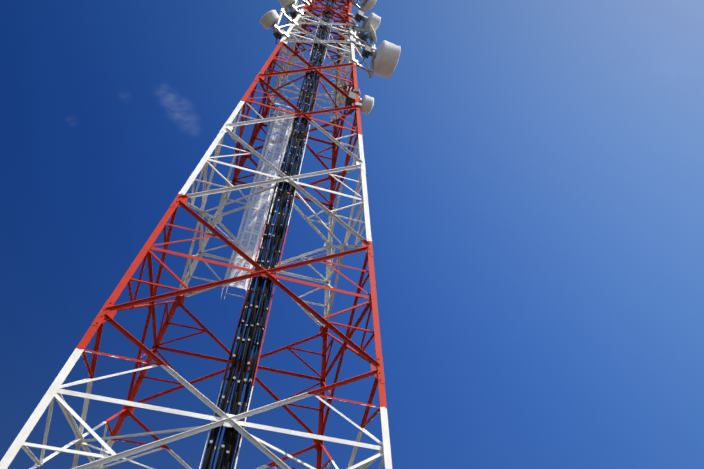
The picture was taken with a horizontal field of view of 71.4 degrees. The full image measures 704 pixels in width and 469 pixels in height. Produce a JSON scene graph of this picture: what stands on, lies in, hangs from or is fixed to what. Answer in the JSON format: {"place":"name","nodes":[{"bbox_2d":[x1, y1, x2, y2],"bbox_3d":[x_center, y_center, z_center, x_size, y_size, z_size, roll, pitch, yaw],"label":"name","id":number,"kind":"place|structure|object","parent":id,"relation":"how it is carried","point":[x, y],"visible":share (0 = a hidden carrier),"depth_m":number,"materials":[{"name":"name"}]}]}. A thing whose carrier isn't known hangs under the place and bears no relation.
{"place":"outdoors","nodes":[
{"label":"outdoors","id":0,"kind":"place"},
{"bbox_2d":[0,0,703,468],"label":"sky","id":1,"kind":"structure","parent":0,"point":[534,168],"materials":[{"name":"blue"}]},
{"label":"ground","id":2,"kind":"structure","parent":0,"visible":0},
{"bbox_2d":[0,0,391,468],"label":"lattice tower","id":3,"kind":"structure","parent":2,"relation":"on","point":[109,310],"depth_m":9.32,"materials":[{"name":"metal"}]},
{"bbox_2d":[221,102,294,298],"bbox_3d":[-2.233,-1.349,12.742,0.848,6.538,1.388,14,-40,-9],"label":"caged ladder","id":4,"kind":"object","parent":3,"relation":"attached to","point":[274,127],"visible":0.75,"depth_m":11.99,"materials":[{"name":"metal"}]},
{"bbox_2d":[199,0,349,468],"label":"cable bundle","id":5,"kind":"object","parent":3,"relation":"attached to","point":[226,449],"visible":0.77,"depth_m":7.60,"materials":[{"name":"rubber"}]},
{"bbox_2d":[260,8,296,55],"bbox_3d":[-2.181,-5.511,13.564,0.934,2.370,0.554,35,-47,-30],"label":"dish","id":6,"kind":"object","parent":3,"relation":"attached to","point":[270,19],"visible":0.96,"depth_m":13.63,"materials":[{"name":"grey"}]},
{"bbox_2d":[278,0,309,30],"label":"dish","id":7,"kind":"object","parent":3,"relation":"on","point":[294,11],"visible":0.9,"depth_m":14.90,"materials":[{"name":"white metal"}]},
{"bbox_2d":[284,0,311,26],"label":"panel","id":8,"kind":"object","parent":3,"relation":"attached to","point":[286,8],"visible":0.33,"depth_m":16.00,"materials":[{"name":"black metal"}]},
{"bbox_2d":[286,0,314,50],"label":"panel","id":9,"kind":"object","parent":3,"relation":"attached to","point":[287,21],"visible":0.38,"depth_m":17.85,"materials":[{"name":"black metal"}]},
{"bbox_2d":[335,63,351,107],"bbox_3d":[-0.292,-4.659,16.321,0.697,2.370,1.176,-8,-42,17],"label":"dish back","id":10,"kind":"object","parent":3,"relation":"attached to","point":[343,99],"visible":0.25,"depth_m":16.61,"materials":[{"name":"grey"}]},
{"bbox_2d":[335,29,361,99],"bbox_3d":[-0.163,-5.902,16.429,0.535,3.502,0.933,32,-46,-27],"label":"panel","id":11,"kind":"object","parent":3,"relation":"attached to","point":[357,41],"visible":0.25,"depth_m":16.68,"materials":[{"name":"black metal"}]},
{"bbox_2d":[345,89,373,136],"bbox_3d":[0.137,-2.910,12.113,0.712,2.025,0.490,14,-40,-9],"label":"dish","id":12,"kind":"object","parent":3,"relation":"attached to","point":[365,104],"visible":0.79,"depth_m":12.31,"materials":[{"name":"grey"}]},
{"bbox_2d":[348,20,376,55],"bbox_3d":[0.292,-5.867,14.870,0.988,2.197,0.585,14,-40,-9],"label":"dish","id":13,"kind":"object","parent":3,"relation":"attached to","point":[370,35],"visible":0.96,"depth_m":15.11,"materials":[{"name":"grey metal"}]},
{"bbox_2d":[348,0,376,18],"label":"dish","id":14,"kind":"object","parent":3,"relation":"attached to","point":[366,5],"visible":0.85,"depth_m":16.83,"materials":[{"name":"grey"}]},
{"bbox_2d":[347,10,380,44],"bbox_3d":[0.316,-6.346,15.200,1.027,2.197,0.653,14,-40,-9],"label":"dish","id":15,"kind":"object","parent":3,"relation":"attached to","point":[373,20],"visible":0.77,"depth_m":15.36,"materials":[{"name":"grey"}]},
{"bbox_2d":[349,39,400,86],"bbox_3d":[0.559,-4.777,13.854,1.425,2.713,1.007,14,-40,-9],"label":"dish","id":16,"kind":"object","parent":3,"relation":"attached to","point":[384,58],"visible":1,"depth_m":13.89,"materials":[{"name":"grey"}]}
]}

